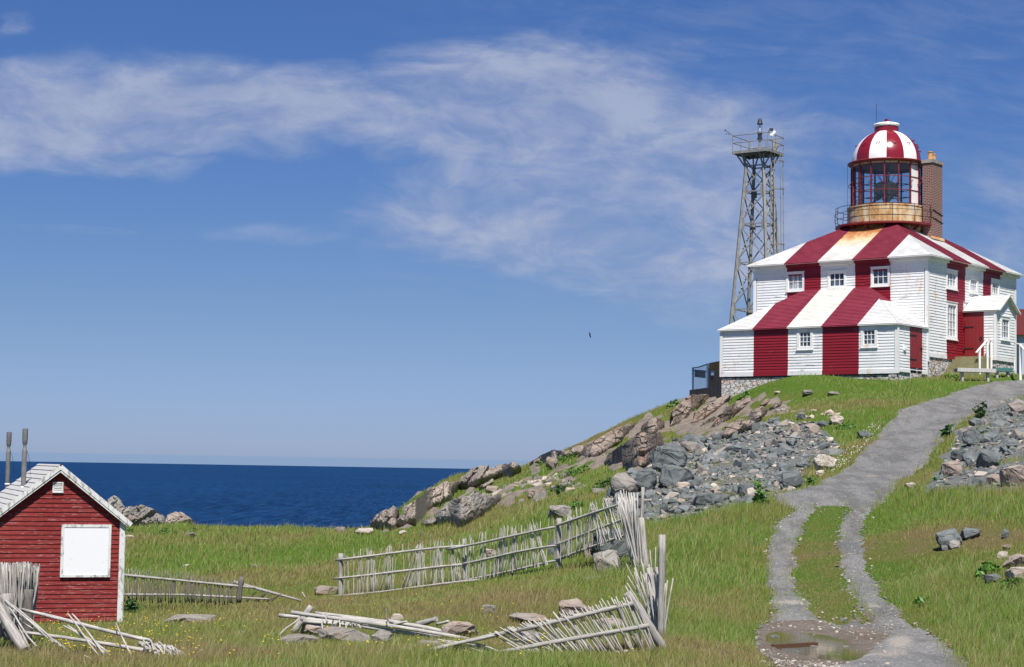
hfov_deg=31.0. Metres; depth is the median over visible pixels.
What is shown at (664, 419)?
grass
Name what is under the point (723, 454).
stone
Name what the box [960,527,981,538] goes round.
boulder
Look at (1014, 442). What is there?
boulder
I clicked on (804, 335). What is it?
window
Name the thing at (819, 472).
boulder
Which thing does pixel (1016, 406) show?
boulder
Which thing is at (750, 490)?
boulder
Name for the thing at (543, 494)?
boulder
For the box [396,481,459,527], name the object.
rock outcrop
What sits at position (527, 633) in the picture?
boulder
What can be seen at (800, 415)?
boulder
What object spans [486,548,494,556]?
boulder
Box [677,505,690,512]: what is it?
stone
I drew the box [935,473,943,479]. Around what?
stone
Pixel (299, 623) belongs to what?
log
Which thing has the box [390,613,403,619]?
boulder
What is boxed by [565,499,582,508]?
shrub
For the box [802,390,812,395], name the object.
boulder
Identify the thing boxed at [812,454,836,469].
boulder
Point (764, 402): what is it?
bedrock slab
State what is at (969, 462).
stone
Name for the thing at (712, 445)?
stone
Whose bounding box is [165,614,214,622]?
boulder
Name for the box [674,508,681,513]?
stone
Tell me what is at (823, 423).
boulder
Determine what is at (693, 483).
stone
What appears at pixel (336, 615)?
log
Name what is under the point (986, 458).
boulder
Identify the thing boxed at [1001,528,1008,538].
boulder
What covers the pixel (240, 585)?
stick fence
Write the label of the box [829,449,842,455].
stone
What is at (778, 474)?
stone
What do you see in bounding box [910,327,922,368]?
door
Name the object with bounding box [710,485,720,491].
stone
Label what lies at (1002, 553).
boulder
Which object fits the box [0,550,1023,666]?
grass
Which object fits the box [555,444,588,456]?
rock outcrop
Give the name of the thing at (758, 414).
bedrock slab
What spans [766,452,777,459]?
stone
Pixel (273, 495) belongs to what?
sea
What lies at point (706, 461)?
stone
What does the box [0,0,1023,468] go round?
sky
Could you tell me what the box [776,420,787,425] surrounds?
stone
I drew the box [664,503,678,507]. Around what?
stone
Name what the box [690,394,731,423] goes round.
bedrock slab
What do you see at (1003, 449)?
stone
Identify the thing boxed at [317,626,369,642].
boulder
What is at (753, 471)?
stone
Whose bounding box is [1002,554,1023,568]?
boulder
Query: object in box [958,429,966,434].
stone
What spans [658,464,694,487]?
boulder
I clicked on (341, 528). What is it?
boulder
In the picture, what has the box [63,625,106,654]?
fallen picket
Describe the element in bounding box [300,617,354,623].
log
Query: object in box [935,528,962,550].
boulder
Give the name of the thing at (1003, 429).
boulder
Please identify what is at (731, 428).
bedrock slab
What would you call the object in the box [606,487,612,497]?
stone
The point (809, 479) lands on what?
shrub
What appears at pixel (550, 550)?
boulder
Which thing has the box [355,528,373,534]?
boulder
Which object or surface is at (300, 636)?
boulder
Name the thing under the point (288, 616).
log
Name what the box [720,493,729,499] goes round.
stone
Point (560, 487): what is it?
shrub
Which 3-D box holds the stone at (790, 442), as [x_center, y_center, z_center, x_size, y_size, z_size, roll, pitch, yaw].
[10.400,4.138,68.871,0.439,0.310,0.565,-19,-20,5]
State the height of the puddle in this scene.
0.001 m
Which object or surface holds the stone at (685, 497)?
on the ground at (788, 402)
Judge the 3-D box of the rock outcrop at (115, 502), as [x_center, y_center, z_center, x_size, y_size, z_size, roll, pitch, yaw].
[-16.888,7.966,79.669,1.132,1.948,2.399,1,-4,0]
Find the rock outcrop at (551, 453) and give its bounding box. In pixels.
[530,449,558,465]
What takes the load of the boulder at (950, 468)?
on the ground at (788, 402)
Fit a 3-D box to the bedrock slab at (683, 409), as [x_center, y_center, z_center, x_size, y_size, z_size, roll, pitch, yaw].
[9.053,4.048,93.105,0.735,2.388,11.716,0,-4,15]
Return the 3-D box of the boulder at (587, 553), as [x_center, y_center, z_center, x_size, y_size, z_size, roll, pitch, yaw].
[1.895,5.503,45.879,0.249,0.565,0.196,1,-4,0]
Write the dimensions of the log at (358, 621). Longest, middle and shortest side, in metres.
3.164 x 0.096 x 0.096 m
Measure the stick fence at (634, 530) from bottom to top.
2.325 m
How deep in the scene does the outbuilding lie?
112.57 m
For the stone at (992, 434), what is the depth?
58.09 m
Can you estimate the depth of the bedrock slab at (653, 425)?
84.61 m
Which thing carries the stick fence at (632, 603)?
on the ground at (788, 402)
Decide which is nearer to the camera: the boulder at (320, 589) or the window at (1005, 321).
the boulder at (320, 589)
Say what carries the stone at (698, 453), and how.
on the ground at (788, 402)
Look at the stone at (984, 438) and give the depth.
58.05 m
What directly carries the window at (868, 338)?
in the lighthouse
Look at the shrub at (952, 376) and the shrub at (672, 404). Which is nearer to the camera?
the shrub at (952, 376)
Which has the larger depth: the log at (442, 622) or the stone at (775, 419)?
the stone at (775, 419)
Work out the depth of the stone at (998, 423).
60.80 m
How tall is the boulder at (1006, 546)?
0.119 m
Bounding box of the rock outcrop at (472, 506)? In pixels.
[435,490,501,527]
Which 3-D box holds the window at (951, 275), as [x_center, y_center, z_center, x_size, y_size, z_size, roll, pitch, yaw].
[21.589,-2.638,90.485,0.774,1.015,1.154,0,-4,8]
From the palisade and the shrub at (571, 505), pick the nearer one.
the palisade
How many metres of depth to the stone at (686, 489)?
55.95 m
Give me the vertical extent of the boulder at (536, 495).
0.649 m
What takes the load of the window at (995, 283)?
in the lighthouse
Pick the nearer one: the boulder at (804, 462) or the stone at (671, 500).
the stone at (671, 500)
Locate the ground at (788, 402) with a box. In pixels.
[36,374,1023,666]
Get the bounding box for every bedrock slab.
[578,423,635,457]
[604,430,663,469]
[641,417,664,433]
[670,394,708,426]
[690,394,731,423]
[700,416,715,426]
[712,396,750,426]
[721,420,755,438]
[747,406,767,421]
[760,398,769,405]
[769,401,781,410]
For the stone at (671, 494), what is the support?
on the ground at (788, 402)
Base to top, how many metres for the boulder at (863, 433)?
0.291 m
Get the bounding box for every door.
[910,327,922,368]
[964,319,982,355]
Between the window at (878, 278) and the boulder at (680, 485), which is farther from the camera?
the window at (878, 278)
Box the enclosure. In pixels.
[692,361,721,389]
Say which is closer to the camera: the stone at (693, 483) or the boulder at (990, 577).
the boulder at (990, 577)
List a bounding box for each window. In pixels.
[60,524,111,576]
[785,271,804,292]
[796,328,813,350]
[826,270,845,289]
[860,326,877,347]
[870,266,890,287]
[946,268,958,290]
[946,301,958,340]
[969,275,979,294]
[991,278,999,295]
[1000,316,1010,341]
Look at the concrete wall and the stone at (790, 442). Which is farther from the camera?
the concrete wall
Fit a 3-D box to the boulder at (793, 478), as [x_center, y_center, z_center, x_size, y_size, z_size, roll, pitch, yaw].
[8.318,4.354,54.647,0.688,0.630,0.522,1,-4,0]
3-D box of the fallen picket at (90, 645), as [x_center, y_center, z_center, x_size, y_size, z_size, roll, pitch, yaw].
[-6.543,4.597,28.131,0.943,0.049,0.030,45,20,28]
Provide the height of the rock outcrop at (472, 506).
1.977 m
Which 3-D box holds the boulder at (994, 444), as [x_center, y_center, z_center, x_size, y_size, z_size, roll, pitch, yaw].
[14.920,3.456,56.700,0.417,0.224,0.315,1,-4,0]
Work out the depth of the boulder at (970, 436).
58.05 m
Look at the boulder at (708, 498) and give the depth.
50.09 m
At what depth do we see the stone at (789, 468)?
61.02 m
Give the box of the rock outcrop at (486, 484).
[479,479,492,490]
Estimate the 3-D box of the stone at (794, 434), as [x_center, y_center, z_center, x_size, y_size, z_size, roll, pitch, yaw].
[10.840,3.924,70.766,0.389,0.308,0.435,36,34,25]
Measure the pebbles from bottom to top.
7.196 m
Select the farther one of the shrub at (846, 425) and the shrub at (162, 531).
the shrub at (162, 531)
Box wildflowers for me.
[10,593,632,655]
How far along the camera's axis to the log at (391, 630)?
31.30 m
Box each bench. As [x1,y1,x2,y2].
[953,368,995,381]
[992,368,1011,377]
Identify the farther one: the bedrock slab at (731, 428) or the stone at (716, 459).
the bedrock slab at (731, 428)
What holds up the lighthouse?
on the ground at (788, 402)
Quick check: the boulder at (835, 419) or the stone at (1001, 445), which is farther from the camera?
the boulder at (835, 419)
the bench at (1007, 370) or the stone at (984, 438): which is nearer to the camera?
the stone at (984, 438)
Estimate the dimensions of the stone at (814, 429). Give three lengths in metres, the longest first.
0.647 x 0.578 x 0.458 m
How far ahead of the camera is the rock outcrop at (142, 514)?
78.73 m
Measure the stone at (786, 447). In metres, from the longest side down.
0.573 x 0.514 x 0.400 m
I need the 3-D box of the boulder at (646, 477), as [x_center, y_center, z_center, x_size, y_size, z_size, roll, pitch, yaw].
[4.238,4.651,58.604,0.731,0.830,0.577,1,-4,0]
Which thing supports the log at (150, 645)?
on the ground at (788, 402)
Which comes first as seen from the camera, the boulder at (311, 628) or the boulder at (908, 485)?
the boulder at (311, 628)
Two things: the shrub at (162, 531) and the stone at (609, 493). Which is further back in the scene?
the shrub at (162, 531)
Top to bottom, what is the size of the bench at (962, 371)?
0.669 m
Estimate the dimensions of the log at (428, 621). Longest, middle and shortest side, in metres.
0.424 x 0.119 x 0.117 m
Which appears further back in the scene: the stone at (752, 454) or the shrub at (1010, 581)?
the stone at (752, 454)
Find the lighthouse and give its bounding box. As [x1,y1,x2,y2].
[717,103,1023,396]
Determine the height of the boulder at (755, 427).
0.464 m
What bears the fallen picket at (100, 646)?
on the ground at (788, 402)
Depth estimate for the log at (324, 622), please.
31.69 m
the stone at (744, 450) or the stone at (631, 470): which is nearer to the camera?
the stone at (631, 470)
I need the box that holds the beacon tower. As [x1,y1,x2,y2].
[724,118,784,323]
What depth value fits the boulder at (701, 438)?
72.34 m
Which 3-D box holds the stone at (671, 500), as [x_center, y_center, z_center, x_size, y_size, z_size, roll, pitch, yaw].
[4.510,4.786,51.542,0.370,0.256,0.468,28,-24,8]
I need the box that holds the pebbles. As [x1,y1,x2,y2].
[750,380,1022,666]
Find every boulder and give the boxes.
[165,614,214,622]
[279,634,318,644]
[301,623,324,635]
[314,585,337,593]
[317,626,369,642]
[335,526,344,532]
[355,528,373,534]
[371,629,392,641]
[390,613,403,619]
[418,640,440,645]
[441,621,480,636]
[482,604,495,613]
[485,486,498,492]
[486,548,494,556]
[509,612,546,621]
[514,631,540,642]
[528,489,536,497]
[532,482,542,486]
[532,492,539,500]
[540,491,546,499]
[545,456,557,468]
[548,505,571,518]
[548,539,555,557]
[559,598,588,615]
[583,543,590,558]
[590,528,628,558]
[592,488,605,493]
[593,550,619,573]
[598,618,622,628]
[611,472,637,494]
[635,467,656,490]
[649,443,687,469]
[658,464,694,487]
[677,482,689,489]
[679,441,701,452]
[688,435,708,442]
[692,494,721,504]
[727,444,744,451]
[737,484,751,495]
[746,488,755,493]
[751,423,760,432]
[766,457,773,465]
[781,470,803,488]
[790,423,801,433]
[796,411,804,419]
[796,459,810,466]
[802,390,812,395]
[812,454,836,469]
[816,421,828,426]
[816,470,823,475]
[827,391,838,394]
[829,415,843,423]
[857,431,871,437]
[904,482,915,487]
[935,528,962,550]
[940,461,961,476]
[948,540,959,548]
[950,449,964,460]
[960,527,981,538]
[961,426,980,444]
[976,448,1002,467]
[982,574,1000,582]
[990,442,999,446]
[994,427,1006,432]
[997,551,1007,558]
[999,438,1018,447]
[999,465,1023,485]
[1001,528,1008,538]
[1002,544,1010,549]
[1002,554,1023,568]
[1005,399,1023,413]
[1005,567,1023,578]
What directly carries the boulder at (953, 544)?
on the ground at (788, 402)
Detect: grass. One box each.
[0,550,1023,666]
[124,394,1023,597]
[194,371,1023,529]
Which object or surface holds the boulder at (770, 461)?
on the ground at (788, 402)
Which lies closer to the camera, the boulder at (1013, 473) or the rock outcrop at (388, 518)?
the boulder at (1013, 473)
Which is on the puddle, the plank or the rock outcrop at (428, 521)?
the plank
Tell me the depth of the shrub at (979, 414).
67.13 m
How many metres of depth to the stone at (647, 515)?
50.17 m
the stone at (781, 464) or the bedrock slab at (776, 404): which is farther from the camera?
the bedrock slab at (776, 404)
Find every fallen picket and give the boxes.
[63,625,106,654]
[67,613,95,651]
[67,625,108,654]
[72,613,104,654]
[115,623,131,655]
[144,639,156,654]
[279,616,300,635]
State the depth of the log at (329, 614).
31.92 m
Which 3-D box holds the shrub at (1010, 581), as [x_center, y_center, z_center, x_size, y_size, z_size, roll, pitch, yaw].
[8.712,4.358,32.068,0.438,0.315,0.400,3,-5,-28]
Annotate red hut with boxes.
[0,428,132,625]
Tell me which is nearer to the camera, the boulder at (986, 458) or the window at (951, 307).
the boulder at (986, 458)
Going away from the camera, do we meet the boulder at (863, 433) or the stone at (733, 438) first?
the boulder at (863, 433)
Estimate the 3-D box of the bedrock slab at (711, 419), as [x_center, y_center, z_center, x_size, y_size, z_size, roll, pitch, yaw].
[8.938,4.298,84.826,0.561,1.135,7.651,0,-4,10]
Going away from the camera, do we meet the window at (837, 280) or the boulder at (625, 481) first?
the boulder at (625, 481)
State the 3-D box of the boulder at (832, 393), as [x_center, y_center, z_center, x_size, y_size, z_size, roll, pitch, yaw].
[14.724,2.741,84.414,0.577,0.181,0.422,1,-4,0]
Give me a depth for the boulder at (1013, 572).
32.49 m
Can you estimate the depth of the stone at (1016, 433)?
57.33 m
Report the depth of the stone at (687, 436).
74.92 m
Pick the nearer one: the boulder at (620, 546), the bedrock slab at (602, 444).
the boulder at (620, 546)
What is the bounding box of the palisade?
[0,562,151,652]
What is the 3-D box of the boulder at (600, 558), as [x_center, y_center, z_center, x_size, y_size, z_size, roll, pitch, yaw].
[2.168,5.244,42.026,0.648,0.628,0.512,1,-4,0]
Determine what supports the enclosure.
on the concrete wall
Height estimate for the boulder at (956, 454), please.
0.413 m
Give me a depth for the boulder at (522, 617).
32.61 m
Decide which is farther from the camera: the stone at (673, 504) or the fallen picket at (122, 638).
the stone at (673, 504)
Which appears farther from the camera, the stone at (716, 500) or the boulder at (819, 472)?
the boulder at (819, 472)
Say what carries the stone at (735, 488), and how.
on the ground at (788, 402)
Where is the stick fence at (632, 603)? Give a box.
[427,590,667,652]
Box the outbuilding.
[1016,309,1023,373]
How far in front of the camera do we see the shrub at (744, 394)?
89.55 m
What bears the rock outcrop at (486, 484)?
on the ground at (788, 402)
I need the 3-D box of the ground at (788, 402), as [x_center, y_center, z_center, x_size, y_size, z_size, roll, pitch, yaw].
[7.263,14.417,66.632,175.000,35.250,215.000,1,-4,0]
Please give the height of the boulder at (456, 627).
0.348 m
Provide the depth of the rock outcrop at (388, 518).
72.94 m
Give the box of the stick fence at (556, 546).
[331,494,636,596]
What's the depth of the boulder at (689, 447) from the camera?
69.25 m
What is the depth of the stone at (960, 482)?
47.67 m
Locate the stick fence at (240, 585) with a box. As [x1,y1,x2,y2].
[123,567,300,604]
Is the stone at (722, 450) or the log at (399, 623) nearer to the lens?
the log at (399, 623)
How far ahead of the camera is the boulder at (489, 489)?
82.51 m
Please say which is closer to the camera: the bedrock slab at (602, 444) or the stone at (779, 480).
the stone at (779, 480)
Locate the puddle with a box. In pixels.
[754,632,867,660]
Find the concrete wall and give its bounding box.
[689,386,721,398]
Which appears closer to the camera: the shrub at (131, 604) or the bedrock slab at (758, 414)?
the shrub at (131, 604)
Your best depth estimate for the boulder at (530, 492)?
70.84 m
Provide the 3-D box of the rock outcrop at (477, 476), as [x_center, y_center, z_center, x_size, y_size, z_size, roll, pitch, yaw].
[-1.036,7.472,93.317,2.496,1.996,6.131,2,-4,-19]
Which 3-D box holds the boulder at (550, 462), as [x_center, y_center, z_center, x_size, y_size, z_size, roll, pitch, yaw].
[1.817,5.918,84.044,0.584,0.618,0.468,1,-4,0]
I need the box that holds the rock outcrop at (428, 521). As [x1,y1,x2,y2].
[421,517,436,526]
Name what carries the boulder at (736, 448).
on the ground at (788, 402)
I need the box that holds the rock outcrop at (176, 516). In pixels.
[165,512,193,525]
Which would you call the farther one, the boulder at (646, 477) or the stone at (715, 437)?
the stone at (715, 437)
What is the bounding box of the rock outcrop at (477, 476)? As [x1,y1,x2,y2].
[459,461,520,489]
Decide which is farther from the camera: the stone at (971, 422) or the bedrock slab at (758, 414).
the bedrock slab at (758, 414)
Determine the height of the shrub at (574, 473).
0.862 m
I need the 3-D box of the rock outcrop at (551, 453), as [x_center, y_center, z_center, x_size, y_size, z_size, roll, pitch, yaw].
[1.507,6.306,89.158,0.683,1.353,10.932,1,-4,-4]
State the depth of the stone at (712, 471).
61.07 m
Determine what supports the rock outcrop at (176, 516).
on the ground at (788, 402)
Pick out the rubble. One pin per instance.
(825, 435)
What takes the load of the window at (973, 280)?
in the lighthouse
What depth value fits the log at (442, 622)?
32.09 m
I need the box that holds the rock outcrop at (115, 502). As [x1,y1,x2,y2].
[107,496,132,517]
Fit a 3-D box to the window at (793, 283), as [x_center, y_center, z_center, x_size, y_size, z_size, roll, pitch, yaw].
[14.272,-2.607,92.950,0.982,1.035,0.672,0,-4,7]
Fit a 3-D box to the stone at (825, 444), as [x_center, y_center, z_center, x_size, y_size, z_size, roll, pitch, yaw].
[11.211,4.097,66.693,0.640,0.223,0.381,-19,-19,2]
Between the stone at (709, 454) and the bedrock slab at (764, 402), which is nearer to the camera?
the stone at (709, 454)
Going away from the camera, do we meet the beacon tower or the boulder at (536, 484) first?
the boulder at (536, 484)
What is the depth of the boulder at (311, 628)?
32.10 m
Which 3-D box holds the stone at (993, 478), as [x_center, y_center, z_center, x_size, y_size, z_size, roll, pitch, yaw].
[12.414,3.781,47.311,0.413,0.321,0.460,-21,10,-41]
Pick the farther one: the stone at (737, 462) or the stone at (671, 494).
the stone at (737, 462)
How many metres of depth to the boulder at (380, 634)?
30.08 m
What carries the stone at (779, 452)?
on the ground at (788, 402)
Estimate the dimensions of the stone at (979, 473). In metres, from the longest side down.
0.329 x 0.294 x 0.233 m
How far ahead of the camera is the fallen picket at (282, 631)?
31.30 m
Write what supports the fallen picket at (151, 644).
on the ground at (788, 402)
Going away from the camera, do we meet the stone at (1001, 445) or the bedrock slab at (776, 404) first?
the stone at (1001, 445)
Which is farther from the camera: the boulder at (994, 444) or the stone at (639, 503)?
the boulder at (994, 444)
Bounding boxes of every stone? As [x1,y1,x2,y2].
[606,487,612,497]
[626,467,636,473]
[635,499,640,507]
[638,490,653,498]
[644,513,655,519]
[660,507,669,512]
[664,491,678,498]
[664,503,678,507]
[667,497,680,504]
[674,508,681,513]
[676,487,689,493]
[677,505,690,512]
[682,495,694,500]
[683,433,693,440]
[688,480,700,488]
[694,450,703,455]
[694,485,701,490]
[695,462,707,471]
[695,476,703,482]
[700,457,709,464]
[705,452,715,458]
[708,444,718,448]
[708,469,717,474]
[710,457,719,462]
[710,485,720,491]
[711,434,721,440]
[714,446,727,453]
[714,498,724,503]
[716,451,727,458]
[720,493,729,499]
[729,436,739,440]
[732,484,737,492]
[733,459,740,466]
[741,448,752,454]
[741,461,751,469]
[743,495,754,502]
[748,450,760,458]
[748,469,759,473]
[764,439,776,446]
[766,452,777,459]
[768,417,779,420]
[772,448,786,456]
[772,477,781,483]
[774,471,786,476]
[775,461,790,469]
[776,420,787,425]
[778,444,794,452]
[778,465,794,471]
[786,440,795,445]
[789,432,797,437]
[805,423,819,429]
[807,424,819,434]
[816,442,829,448]
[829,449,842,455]
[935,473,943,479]
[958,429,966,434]
[958,480,965,486]
[962,451,977,460]
[964,459,973,466]
[968,419,976,425]
[972,478,987,485]
[974,471,987,476]
[976,466,987,471]
[978,428,988,433]
[981,434,991,442]
[985,431,998,439]
[986,474,999,483]
[988,420,1005,426]
[995,443,1006,450]
[1000,447,1007,453]
[1012,430,1023,437]
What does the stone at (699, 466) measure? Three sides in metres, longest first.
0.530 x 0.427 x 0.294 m
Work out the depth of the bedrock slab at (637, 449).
66.98 m
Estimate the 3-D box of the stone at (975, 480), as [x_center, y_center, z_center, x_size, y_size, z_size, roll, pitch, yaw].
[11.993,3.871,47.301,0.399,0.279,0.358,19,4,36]
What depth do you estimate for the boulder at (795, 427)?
70.89 m
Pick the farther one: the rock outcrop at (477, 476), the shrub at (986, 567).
the rock outcrop at (477, 476)
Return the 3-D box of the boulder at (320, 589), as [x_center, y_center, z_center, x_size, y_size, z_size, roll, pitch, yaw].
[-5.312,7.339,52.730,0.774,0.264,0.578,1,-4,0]
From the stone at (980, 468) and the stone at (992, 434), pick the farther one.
the stone at (992, 434)
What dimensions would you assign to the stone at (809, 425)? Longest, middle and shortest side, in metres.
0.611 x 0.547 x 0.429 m
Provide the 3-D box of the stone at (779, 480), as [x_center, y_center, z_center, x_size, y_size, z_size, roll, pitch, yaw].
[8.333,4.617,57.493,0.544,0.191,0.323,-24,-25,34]
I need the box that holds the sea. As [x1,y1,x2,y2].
[0,461,469,530]
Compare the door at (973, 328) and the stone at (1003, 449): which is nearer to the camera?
the stone at (1003, 449)
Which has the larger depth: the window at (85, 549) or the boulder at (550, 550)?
the boulder at (550, 550)
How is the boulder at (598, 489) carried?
on the ground at (788, 402)
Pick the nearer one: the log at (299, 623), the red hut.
the log at (299, 623)
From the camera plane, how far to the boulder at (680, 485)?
57.08 m
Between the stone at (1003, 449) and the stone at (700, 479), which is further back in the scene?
the stone at (700, 479)
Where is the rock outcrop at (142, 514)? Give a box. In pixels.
[127,505,165,526]
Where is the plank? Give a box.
[771,642,817,646]
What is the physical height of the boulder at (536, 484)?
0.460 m
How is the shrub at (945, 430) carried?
on the ground at (788, 402)
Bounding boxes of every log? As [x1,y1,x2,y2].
[139,641,163,650]
[278,613,321,618]
[291,610,469,638]
[292,605,313,633]
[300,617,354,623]
[303,620,359,626]
[315,611,387,621]
[335,614,388,623]
[360,624,441,637]
[388,619,441,631]
[393,620,407,624]
[415,616,437,624]
[436,620,449,625]
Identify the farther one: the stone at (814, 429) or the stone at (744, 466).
the stone at (814, 429)
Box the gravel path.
[754,380,1023,666]
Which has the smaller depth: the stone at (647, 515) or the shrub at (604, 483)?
the stone at (647, 515)
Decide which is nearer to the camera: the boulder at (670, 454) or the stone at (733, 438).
the boulder at (670, 454)
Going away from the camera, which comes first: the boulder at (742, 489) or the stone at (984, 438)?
the boulder at (742, 489)
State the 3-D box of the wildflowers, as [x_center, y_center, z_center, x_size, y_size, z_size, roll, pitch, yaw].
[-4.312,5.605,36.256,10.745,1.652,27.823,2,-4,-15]
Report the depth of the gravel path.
45.67 m
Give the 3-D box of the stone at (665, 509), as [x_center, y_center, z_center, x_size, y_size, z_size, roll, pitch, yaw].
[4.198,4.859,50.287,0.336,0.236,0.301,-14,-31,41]
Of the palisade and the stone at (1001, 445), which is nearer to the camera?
the palisade
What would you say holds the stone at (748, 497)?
on the ground at (788, 402)
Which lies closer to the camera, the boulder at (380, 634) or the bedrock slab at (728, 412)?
the boulder at (380, 634)
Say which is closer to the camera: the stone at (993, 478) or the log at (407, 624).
the log at (407, 624)
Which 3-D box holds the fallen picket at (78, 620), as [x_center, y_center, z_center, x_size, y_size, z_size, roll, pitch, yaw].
[-6.450,4.604,28.138,0.966,0.039,0.041,44,19,27]
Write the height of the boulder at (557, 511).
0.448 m
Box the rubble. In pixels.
[607,398,1023,519]
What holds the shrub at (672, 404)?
on the ground at (788, 402)
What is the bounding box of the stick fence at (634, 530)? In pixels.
[617,487,673,634]
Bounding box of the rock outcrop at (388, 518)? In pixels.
[370,506,398,530]
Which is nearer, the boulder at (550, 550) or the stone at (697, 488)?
the boulder at (550, 550)
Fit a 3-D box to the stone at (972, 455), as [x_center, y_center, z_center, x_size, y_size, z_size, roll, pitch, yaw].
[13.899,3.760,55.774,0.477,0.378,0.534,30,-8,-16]
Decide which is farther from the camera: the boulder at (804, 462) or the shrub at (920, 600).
the boulder at (804, 462)
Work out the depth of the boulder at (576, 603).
32.86 m
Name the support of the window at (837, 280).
in the lighthouse
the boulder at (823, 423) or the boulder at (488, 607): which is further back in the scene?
the boulder at (823, 423)
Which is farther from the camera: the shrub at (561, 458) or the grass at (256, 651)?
the shrub at (561, 458)
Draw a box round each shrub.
[123,596,141,612]
[153,526,176,533]
[547,480,576,496]
[553,464,589,481]
[556,451,575,461]
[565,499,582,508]
[590,477,610,491]
[666,398,678,407]
[736,390,748,400]
[752,476,770,504]
[805,475,817,485]
[833,422,856,428]
[912,595,929,606]
[939,423,954,436]
[944,373,958,378]
[972,400,987,418]
[974,560,1001,578]
[1000,575,1022,589]
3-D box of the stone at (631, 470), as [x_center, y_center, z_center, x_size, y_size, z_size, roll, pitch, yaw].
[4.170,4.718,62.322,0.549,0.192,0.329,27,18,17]
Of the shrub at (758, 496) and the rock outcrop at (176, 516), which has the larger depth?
the rock outcrop at (176, 516)
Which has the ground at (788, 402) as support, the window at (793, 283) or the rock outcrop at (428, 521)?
the rock outcrop at (428, 521)
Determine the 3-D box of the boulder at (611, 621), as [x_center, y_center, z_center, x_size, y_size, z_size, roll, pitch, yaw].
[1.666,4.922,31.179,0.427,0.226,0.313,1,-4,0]
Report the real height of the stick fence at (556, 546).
3.242 m
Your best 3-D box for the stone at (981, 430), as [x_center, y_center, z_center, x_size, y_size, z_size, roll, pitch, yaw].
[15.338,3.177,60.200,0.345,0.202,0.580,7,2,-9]
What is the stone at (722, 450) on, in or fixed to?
on the ground at (788, 402)
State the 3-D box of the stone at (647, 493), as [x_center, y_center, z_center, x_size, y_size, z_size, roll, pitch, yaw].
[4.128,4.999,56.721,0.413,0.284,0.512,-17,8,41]
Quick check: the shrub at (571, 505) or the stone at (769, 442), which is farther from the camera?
the stone at (769, 442)

